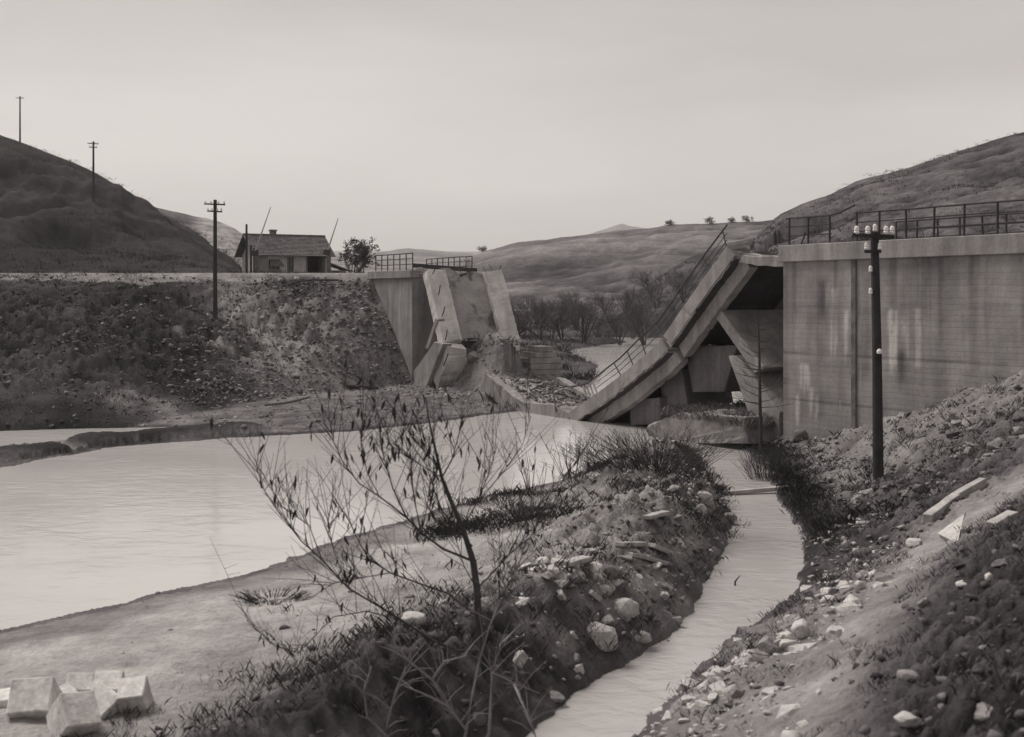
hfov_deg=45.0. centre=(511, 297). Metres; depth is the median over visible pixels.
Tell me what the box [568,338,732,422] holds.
bridge deck
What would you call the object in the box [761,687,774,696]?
stone
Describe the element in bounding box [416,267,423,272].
rubble block
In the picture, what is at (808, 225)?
bridge railing
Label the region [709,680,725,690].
stone
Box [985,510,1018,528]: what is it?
timber beam
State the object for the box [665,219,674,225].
skyline tree
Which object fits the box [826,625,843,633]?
stone
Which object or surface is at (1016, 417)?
stone
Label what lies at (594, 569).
stone
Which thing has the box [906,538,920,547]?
boulder
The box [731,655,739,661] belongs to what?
stone
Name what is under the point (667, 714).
stone
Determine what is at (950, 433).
stone
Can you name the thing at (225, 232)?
hill
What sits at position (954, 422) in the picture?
stone
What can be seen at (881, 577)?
stone
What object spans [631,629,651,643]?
boulder
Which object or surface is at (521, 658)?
stone
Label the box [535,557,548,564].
stone
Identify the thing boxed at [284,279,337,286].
bent rail
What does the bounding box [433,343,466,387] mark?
concrete block
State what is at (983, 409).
rubble slope
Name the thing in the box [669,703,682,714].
stone
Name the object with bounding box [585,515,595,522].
stone
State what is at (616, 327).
bare tree
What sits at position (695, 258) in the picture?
hill
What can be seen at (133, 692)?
stone block
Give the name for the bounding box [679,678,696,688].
stone
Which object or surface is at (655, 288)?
bare tree
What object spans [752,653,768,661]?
stone
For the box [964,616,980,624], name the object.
stone
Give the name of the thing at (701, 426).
footing
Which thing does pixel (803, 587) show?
stone
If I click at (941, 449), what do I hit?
stone
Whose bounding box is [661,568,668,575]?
stone
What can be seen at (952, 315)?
bridge abutment
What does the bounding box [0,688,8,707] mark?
stone block
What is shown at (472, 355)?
stone
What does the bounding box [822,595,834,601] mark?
boulder
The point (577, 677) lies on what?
creek edge stones
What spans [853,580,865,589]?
boulder
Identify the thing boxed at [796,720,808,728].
stone
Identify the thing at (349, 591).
sand pebbles
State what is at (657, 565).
stone
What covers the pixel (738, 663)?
spoil stones
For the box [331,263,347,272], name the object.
lean to shed
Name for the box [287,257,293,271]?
door
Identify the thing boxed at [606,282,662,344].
bare tree
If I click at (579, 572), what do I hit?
stone
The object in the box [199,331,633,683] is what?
leafy sapling
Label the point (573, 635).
stone
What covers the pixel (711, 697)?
stone
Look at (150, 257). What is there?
hill scrub
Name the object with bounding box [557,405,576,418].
bridge deck
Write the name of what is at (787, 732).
creek bank stones
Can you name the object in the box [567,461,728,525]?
spoil stones
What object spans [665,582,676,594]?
stone
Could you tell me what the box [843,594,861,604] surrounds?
stone
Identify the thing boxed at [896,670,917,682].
boulder
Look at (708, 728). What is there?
stone
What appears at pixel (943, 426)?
stone
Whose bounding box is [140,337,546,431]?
shore gravel
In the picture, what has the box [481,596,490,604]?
stone
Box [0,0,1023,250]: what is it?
sky
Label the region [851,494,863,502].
stone
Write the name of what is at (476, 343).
stone
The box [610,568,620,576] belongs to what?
stone
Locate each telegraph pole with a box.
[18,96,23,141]
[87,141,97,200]
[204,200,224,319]
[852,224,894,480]
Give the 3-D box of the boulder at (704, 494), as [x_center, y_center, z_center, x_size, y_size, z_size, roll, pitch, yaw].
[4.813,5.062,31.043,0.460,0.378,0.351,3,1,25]
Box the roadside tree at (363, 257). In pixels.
[337,237,380,272]
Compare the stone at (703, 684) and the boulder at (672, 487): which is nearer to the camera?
the stone at (703, 684)
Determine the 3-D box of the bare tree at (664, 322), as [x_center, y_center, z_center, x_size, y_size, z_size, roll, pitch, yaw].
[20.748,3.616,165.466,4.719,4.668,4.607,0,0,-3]
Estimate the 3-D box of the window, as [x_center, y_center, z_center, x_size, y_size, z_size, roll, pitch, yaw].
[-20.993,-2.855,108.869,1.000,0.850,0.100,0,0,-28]
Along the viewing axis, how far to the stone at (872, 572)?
21.33 m
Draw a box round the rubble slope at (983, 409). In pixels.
[763,372,1023,524]
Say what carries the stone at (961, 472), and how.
on the ground at (210, 633)
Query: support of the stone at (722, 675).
on the ground at (210, 633)
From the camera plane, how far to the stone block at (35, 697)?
15.69 m
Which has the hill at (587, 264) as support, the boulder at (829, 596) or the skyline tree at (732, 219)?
the skyline tree at (732, 219)
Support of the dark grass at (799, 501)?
on the ground at (210, 633)
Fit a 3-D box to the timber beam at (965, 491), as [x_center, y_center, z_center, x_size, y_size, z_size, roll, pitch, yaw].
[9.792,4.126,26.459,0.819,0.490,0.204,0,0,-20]
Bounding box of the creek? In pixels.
[526,444,804,736]
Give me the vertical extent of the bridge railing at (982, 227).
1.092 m
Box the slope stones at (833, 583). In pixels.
[700,406,1023,736]
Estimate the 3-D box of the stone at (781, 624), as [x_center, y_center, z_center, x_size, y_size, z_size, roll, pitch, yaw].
[4.188,4.919,18.629,0.462,0.185,0.305,-33,-4,25]
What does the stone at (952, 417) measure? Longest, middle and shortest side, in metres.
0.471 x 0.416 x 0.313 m
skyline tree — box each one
[477,246,486,251]
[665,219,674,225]
[704,217,714,223]
[727,217,736,222]
[741,216,753,221]
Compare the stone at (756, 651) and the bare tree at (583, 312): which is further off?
the bare tree at (583, 312)
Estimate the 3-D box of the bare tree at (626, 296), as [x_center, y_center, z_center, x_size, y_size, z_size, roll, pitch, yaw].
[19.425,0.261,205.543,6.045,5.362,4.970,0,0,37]
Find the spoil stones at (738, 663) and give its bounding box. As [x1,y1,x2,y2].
[644,578,889,733]
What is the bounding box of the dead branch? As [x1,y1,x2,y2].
[264,396,309,405]
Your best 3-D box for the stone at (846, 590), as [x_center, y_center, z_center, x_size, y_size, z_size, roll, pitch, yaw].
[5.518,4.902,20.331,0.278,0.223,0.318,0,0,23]
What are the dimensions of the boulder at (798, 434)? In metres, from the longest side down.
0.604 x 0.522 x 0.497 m
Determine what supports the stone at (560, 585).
on the ground at (210, 633)
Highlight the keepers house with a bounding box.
[234,229,334,272]
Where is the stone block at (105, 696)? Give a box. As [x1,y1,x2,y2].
[90,681,117,718]
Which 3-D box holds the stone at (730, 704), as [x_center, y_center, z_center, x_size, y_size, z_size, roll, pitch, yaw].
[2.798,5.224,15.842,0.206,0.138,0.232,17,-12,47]
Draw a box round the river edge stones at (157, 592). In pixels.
[0,460,434,630]
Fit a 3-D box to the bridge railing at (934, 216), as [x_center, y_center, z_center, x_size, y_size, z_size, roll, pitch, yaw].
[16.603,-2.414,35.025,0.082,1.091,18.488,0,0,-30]
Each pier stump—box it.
[630,397,697,424]
[660,369,732,405]
[687,345,741,391]
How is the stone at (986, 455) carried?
on the ground at (210, 633)
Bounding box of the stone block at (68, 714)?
[45,691,101,736]
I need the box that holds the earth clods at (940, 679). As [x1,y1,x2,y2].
[669,406,1023,736]
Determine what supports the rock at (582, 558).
on the ground at (210, 633)
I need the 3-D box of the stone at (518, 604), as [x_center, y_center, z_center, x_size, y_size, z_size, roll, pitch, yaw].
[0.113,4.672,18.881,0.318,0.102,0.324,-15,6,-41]
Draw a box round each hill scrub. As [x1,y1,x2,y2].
[0,137,242,272]
[547,132,1023,325]
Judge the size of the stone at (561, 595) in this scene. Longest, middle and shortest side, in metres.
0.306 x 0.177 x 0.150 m
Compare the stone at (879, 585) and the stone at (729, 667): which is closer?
the stone at (729, 667)
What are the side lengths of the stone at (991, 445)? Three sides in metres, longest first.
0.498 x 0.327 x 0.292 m
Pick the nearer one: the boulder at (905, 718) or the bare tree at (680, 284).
the boulder at (905, 718)
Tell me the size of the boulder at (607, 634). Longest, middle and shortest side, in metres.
0.545 x 0.495 x 0.433 m
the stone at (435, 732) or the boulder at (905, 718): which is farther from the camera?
the stone at (435, 732)
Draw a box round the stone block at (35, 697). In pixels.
[5,676,61,718]
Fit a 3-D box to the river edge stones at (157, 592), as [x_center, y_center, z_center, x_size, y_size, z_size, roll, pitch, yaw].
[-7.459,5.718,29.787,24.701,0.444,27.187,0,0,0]
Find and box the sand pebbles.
[5,493,577,712]
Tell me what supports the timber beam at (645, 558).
on the ground at (210, 633)
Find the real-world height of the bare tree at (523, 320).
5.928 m
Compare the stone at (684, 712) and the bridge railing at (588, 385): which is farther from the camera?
the bridge railing at (588, 385)
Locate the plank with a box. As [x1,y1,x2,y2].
[721,486,790,494]
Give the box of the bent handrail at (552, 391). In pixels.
[530,384,575,411]
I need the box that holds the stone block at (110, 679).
[91,670,124,691]
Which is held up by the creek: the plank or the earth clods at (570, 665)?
the plank
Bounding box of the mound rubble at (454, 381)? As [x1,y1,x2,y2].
[393,334,547,405]
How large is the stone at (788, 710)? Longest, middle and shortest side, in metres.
0.336 x 0.321 x 0.179 m
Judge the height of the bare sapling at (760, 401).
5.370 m
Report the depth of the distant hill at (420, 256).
1416.29 m
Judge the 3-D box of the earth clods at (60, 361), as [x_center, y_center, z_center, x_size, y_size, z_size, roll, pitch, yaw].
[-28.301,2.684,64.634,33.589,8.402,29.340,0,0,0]
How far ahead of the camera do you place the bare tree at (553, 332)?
170.01 m
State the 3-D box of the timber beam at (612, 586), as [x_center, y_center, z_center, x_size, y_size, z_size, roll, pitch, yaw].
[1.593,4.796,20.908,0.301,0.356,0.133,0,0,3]
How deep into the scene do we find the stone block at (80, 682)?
16.84 m
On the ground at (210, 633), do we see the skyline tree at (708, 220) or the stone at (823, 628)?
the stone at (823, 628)
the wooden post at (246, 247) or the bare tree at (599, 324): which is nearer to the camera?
the wooden post at (246, 247)
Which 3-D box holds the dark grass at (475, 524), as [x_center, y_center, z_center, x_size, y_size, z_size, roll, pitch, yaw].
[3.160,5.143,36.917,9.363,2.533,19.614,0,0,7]
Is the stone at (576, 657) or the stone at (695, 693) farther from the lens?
the stone at (576, 657)
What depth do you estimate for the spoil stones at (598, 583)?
21.67 m
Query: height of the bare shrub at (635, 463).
1.125 m
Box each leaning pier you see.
[414,341,451,386]
[425,318,444,349]
[716,310,782,372]
[729,356,782,438]
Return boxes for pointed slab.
[938,513,965,540]
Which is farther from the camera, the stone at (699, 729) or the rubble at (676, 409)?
the rubble at (676, 409)
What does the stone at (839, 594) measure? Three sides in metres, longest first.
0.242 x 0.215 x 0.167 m
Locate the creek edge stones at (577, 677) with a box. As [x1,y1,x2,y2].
[473,446,818,736]
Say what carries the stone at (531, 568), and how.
on the ground at (210, 633)
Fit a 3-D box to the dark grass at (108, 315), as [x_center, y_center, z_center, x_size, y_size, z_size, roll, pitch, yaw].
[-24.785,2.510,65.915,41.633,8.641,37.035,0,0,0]
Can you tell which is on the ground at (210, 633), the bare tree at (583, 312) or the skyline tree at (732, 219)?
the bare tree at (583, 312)
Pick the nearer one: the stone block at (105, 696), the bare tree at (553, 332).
the stone block at (105, 696)
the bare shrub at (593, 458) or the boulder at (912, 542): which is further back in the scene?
the bare shrub at (593, 458)
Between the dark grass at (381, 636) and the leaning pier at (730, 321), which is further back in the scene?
the leaning pier at (730, 321)
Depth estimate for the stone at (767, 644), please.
17.19 m
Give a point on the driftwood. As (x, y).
(356, 386)
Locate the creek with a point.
(765, 560)
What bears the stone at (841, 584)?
on the ground at (210, 633)
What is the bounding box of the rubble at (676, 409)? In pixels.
[654,398,782,428]
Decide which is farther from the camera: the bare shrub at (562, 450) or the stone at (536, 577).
the bare shrub at (562, 450)
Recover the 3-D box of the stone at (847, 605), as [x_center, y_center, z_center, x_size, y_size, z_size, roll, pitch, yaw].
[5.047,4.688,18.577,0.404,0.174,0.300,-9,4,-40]
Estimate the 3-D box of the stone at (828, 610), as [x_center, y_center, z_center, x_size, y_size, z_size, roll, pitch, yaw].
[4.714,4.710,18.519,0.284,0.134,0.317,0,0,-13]
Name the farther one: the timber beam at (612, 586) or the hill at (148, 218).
the hill at (148, 218)
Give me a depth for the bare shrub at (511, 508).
28.61 m
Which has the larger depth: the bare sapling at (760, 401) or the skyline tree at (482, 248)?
the skyline tree at (482, 248)
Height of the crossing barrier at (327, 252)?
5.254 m
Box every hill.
[0,135,240,272]
[156,207,241,267]
[331,224,645,269]
[429,220,771,328]
[577,237,755,344]
[750,132,1023,252]
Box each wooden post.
[245,224,247,272]
[250,245,251,272]
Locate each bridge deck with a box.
[421,265,519,365]
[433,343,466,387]
[481,372,592,416]
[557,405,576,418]
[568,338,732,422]
[663,241,805,357]
[738,253,782,266]
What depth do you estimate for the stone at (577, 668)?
18.50 m
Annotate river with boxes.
[0,337,743,629]
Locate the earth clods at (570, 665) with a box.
[155,440,726,736]
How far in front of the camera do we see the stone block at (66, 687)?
16.43 m
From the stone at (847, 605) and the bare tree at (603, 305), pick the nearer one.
the stone at (847, 605)
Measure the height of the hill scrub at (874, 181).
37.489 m
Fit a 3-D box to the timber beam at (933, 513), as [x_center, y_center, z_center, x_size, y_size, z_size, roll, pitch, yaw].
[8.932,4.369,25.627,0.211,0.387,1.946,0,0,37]
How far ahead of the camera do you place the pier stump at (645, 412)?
54.77 m
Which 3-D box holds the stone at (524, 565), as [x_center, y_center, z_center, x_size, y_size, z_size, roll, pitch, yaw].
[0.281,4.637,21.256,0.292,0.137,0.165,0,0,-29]
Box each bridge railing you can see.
[375,253,412,270]
[426,256,472,271]
[544,224,727,387]
[578,371,604,395]
[786,204,855,244]
[855,199,1023,241]
[895,212,1023,238]
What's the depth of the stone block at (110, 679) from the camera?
16.74 m
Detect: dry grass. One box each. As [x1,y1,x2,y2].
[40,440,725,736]
[666,398,1023,736]
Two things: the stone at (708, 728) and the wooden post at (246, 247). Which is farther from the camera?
the wooden post at (246, 247)
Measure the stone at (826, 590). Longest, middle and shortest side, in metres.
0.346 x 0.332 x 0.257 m
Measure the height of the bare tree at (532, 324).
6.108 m
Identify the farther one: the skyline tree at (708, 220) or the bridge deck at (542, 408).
the skyline tree at (708, 220)
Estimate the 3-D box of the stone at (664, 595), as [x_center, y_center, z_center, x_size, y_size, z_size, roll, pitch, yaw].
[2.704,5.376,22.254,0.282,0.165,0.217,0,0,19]
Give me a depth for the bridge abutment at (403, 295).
74.12 m
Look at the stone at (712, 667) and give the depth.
17.96 m
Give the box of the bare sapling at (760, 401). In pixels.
[723,311,793,450]
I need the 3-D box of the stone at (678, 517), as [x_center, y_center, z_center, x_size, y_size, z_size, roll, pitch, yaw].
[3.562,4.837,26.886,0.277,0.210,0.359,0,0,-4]
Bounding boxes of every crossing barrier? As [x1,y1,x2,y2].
[251,207,270,272]
[323,218,338,272]
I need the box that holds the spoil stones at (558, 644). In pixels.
[434,437,719,680]
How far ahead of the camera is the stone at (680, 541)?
25.80 m
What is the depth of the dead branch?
61.00 m
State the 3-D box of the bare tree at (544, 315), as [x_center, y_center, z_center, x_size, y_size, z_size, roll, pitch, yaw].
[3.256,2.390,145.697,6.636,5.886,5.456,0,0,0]
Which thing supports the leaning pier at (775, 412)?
on the footing
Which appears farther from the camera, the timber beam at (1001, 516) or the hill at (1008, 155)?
the hill at (1008, 155)
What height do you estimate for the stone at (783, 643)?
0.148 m
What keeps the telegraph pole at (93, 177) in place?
on the hill at (148, 218)
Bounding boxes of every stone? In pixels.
[431,728,440,736]
[467,351,478,362]
[471,340,482,350]
[473,712,485,725]
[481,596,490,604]
[513,650,527,668]
[515,597,529,607]
[519,573,536,578]
[520,563,531,569]
[528,565,546,572]
[533,574,542,584]
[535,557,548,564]
[540,571,552,578]
[542,564,560,577]
[550,690,564,702]
[551,557,565,565]
[554,579,567,587]
[555,566,568,581]
[556,589,566,599]
[570,631,578,639]
[571,570,585,580]
[573,663,584,674]
[574,652,579,662]
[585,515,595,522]
[585,561,603,573]
[593,573,604,583]
[599,584,612,594]
[600,563,613,571]
[602,614,614,623]
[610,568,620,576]
[612,579,627,588]
[619,555,632,562]
[627,548,637,553]
[636,573,644,581]
[651,562,662,569]
[652,707,662,713]
[659,581,668,589]
[660,591,669,599]
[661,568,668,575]
[661,710,670,720]
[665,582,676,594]
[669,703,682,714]
[672,616,682,625]
[673,514,681,522]
[674,537,686,549]
[677,718,689,723]
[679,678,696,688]
[679,707,690,716]
[681,694,695,704]
[687,689,702,699]
[692,725,705,733]
[694,679,708,688]
[695,694,707,700]
[695,699,709,706]
[701,671,714,679]
[701,712,716,723]
[705,724,716,732]
[707,666,719,672]
[707,692,716,703]
[709,675,721,683]
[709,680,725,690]
[713,667,725,674]
[717,672,725,678]
[719,686,730,693]
[722,665,738,673]
[722,673,734,681]
[723,700,733,706]
[730,684,744,697]
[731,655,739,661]
[735,626,748,633]
[740,656,748,665]
[747,649,751,660]
[748,649,770,655]
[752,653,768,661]
[755,636,780,654]
[759,695,772,704]
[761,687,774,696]
[775,704,801,719]
[776,613,801,631]
[776,631,791,636]
[776,638,797,648]
[784,645,794,651]
[791,679,806,686]
[794,642,817,651]
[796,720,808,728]
[800,585,811,591]
[803,603,817,610]
[815,607,835,614]
[816,619,826,626]
[818,624,831,631]
[820,587,839,595]
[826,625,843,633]
[833,593,845,596]
[833,629,841,636]
[836,601,858,610]
[837,581,855,587]
[840,587,853,592]
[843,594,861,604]
[849,647,862,660]
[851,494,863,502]
[856,570,868,579]
[858,488,872,496]
[868,569,885,575]
[873,581,891,588]
[874,572,893,582]
[901,490,910,497]
[906,470,920,476]
[907,463,920,471]
[912,483,928,492]
[916,597,929,607]
[926,466,936,473]
[933,447,945,455]
[936,424,947,429]
[946,414,959,422]
[946,428,960,437]
[951,420,961,425]
[956,466,972,475]
[960,419,969,429]
[964,447,973,454]
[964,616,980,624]
[967,417,976,423]
[974,702,992,720]
[981,453,992,456]
[987,439,1002,449]
[988,406,1001,415]
[991,559,1007,567]
[1007,436,1018,440]
[1012,410,1023,421]
[1013,426,1022,432]
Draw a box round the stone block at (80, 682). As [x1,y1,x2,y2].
[65,673,93,691]
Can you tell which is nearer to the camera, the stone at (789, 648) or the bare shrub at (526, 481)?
the stone at (789, 648)
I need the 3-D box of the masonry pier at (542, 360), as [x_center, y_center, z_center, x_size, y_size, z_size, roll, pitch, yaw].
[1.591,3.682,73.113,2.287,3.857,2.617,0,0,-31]
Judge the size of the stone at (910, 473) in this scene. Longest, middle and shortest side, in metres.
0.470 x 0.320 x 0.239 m
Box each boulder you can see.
[400,611,426,625]
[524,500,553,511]
[588,621,617,652]
[613,597,638,623]
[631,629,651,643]
[666,485,678,492]
[694,504,706,515]
[697,491,712,505]
[724,512,735,522]
[791,619,809,637]
[792,430,806,442]
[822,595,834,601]
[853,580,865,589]
[895,711,920,726]
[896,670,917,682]
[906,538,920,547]
[956,580,966,587]
[984,573,992,581]
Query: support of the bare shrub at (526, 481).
on the ground at (210, 633)
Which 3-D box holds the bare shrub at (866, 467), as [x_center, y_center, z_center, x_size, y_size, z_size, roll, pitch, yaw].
[10.128,4.862,34.783,0.789,0.614,0.863,0,0,-44]
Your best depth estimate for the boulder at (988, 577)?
15.95 m
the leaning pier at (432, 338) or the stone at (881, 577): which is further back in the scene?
the leaning pier at (432, 338)
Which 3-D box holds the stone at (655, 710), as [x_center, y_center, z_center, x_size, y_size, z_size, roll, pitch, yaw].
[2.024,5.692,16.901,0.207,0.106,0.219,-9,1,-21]
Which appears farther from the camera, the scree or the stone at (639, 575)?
the scree
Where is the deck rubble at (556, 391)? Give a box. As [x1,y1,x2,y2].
[498,376,585,405]
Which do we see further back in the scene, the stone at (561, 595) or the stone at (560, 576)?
the stone at (560, 576)
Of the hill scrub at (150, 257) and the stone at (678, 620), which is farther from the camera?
the hill scrub at (150, 257)
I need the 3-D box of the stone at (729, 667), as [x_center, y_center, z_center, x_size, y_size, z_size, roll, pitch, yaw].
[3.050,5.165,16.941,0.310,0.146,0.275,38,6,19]
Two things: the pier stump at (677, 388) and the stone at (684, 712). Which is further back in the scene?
the pier stump at (677, 388)
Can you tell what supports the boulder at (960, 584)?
on the ground at (210, 633)
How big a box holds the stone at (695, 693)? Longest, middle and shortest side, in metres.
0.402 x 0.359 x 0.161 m
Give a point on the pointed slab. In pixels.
(949, 532)
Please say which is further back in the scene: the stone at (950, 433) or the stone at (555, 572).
the stone at (950, 433)
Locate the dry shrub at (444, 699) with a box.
[344,580,555,736]
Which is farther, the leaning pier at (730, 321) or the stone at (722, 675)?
the leaning pier at (730, 321)
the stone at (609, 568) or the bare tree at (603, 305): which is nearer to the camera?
the stone at (609, 568)
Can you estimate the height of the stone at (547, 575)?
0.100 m
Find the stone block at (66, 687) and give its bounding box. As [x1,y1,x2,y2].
[59,682,78,692]
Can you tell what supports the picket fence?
on the ground at (210, 633)
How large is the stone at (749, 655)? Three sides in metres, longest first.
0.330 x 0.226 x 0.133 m
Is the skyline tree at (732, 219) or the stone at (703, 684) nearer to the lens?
the stone at (703, 684)
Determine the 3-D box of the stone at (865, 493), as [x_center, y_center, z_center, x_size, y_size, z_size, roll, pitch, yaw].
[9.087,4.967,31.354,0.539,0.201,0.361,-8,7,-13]
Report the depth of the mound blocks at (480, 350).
70.14 m
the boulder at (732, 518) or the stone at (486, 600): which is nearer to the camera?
the stone at (486, 600)
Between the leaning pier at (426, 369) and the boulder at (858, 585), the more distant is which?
the leaning pier at (426, 369)
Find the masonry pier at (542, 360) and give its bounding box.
[518,327,560,380]
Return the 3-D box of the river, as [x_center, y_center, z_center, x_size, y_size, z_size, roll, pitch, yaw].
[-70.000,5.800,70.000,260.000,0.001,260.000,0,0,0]
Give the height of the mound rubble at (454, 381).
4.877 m
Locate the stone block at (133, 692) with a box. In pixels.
[115,676,152,711]
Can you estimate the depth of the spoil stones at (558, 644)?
25.82 m
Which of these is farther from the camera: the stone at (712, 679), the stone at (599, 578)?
the stone at (599, 578)
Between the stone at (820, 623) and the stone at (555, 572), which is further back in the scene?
the stone at (555, 572)
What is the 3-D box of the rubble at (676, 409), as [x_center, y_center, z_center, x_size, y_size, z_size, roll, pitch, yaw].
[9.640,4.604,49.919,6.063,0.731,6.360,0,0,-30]
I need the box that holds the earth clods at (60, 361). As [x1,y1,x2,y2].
[0,273,314,427]
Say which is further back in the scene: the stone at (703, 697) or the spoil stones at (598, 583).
the spoil stones at (598, 583)
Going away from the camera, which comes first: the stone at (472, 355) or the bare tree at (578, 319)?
the stone at (472, 355)
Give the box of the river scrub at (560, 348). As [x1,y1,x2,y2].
[473,217,931,409]
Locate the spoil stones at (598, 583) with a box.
[505,517,684,634]
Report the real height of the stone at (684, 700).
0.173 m
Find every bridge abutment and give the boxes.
[367,270,479,379]
[778,233,1023,439]
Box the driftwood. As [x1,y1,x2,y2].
[345,375,391,389]
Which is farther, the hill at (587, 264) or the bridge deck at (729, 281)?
the hill at (587, 264)
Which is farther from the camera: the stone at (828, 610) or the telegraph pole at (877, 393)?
the telegraph pole at (877, 393)
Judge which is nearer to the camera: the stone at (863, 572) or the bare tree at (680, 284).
the stone at (863, 572)
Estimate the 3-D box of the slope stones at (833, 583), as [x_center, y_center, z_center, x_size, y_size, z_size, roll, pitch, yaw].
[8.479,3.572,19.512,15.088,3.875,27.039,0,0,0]
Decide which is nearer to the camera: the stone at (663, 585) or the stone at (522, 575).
the stone at (522, 575)
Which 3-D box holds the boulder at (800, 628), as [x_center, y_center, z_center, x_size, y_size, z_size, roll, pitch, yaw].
[4.083,4.705,17.456,0.273,0.284,0.357,0,5,21]
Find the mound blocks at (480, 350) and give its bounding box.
[476,345,520,375]
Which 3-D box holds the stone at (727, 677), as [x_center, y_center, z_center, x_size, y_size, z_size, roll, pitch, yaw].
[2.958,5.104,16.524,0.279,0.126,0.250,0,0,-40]
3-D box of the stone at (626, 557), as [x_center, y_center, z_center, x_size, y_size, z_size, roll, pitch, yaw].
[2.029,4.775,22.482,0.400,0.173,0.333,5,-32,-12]
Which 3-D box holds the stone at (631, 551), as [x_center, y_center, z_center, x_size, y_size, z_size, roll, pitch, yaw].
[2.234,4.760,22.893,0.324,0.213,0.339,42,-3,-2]
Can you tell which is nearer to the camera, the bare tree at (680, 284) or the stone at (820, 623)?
the stone at (820, 623)
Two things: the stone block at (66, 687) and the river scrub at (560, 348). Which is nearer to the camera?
the stone block at (66, 687)
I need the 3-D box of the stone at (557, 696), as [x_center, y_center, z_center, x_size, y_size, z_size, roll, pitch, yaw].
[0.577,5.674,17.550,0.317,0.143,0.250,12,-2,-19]
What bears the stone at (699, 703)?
on the ground at (210, 633)
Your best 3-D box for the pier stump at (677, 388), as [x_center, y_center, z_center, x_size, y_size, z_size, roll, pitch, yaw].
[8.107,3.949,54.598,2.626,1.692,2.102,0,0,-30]
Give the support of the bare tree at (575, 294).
on the hill at (587, 264)
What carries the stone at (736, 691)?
on the ground at (210, 633)
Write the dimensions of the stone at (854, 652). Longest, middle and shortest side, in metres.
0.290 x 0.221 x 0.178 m
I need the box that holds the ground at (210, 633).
[0,251,1023,736]
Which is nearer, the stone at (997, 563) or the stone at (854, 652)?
the stone at (854, 652)
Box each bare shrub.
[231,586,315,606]
[473,491,583,527]
[515,453,546,491]
[538,424,604,481]
[546,435,703,473]
[567,423,756,473]
[732,444,799,480]
[855,459,891,479]
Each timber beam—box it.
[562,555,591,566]
[589,589,602,601]
[599,571,614,590]
[615,541,646,547]
[624,552,668,564]
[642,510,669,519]
[648,543,673,555]
[923,493,960,522]
[952,477,986,498]
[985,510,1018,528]
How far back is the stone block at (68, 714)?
15.26 m
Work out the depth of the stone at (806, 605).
19.18 m
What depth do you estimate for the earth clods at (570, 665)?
19.64 m
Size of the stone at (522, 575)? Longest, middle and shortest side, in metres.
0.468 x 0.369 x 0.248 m
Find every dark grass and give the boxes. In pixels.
[0,270,414,430]
[6,443,741,736]
[412,436,750,549]
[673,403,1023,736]
[746,373,1023,543]
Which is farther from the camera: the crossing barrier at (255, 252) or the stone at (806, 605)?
the crossing barrier at (255, 252)
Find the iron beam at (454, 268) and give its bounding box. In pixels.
[413,263,476,271]
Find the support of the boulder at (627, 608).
on the ground at (210, 633)
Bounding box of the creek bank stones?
[644,506,931,736]
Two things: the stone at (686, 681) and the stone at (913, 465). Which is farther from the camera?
the stone at (913, 465)
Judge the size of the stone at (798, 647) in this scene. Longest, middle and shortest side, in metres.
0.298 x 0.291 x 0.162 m
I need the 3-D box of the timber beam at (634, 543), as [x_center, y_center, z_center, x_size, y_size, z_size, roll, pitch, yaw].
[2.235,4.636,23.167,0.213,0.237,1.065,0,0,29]
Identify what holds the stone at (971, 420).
on the ground at (210, 633)
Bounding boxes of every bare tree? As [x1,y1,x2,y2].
[510,295,537,336]
[514,301,547,336]
[515,295,564,339]
[527,296,551,323]
[539,292,576,339]
[539,293,572,336]
[555,286,585,320]
[558,295,588,329]
[559,291,623,341]
[580,307,613,336]
[588,290,627,323]
[595,303,636,344]
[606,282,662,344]
[618,285,641,308]
[621,309,652,338]
[626,267,682,307]
[650,308,675,331]
[664,268,698,301]
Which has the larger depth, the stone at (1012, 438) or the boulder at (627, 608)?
the stone at (1012, 438)
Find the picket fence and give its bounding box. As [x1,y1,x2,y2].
[271,270,308,272]
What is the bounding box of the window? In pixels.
[269,260,278,268]
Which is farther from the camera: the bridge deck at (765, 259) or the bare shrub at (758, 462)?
the bridge deck at (765, 259)
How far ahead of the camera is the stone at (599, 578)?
20.75 m
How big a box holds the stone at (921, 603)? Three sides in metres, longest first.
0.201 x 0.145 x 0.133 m
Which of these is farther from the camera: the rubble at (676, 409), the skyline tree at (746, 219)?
the skyline tree at (746, 219)
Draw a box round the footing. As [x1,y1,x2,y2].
[648,409,774,445]
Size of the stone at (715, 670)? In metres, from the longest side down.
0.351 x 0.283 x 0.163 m
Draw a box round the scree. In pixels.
[0,275,411,420]
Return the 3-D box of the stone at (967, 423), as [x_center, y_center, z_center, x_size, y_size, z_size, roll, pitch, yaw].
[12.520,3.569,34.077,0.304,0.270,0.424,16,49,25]
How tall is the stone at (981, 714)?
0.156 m
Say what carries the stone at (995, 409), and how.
on the ground at (210, 633)
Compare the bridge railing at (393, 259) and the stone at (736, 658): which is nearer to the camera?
the stone at (736, 658)

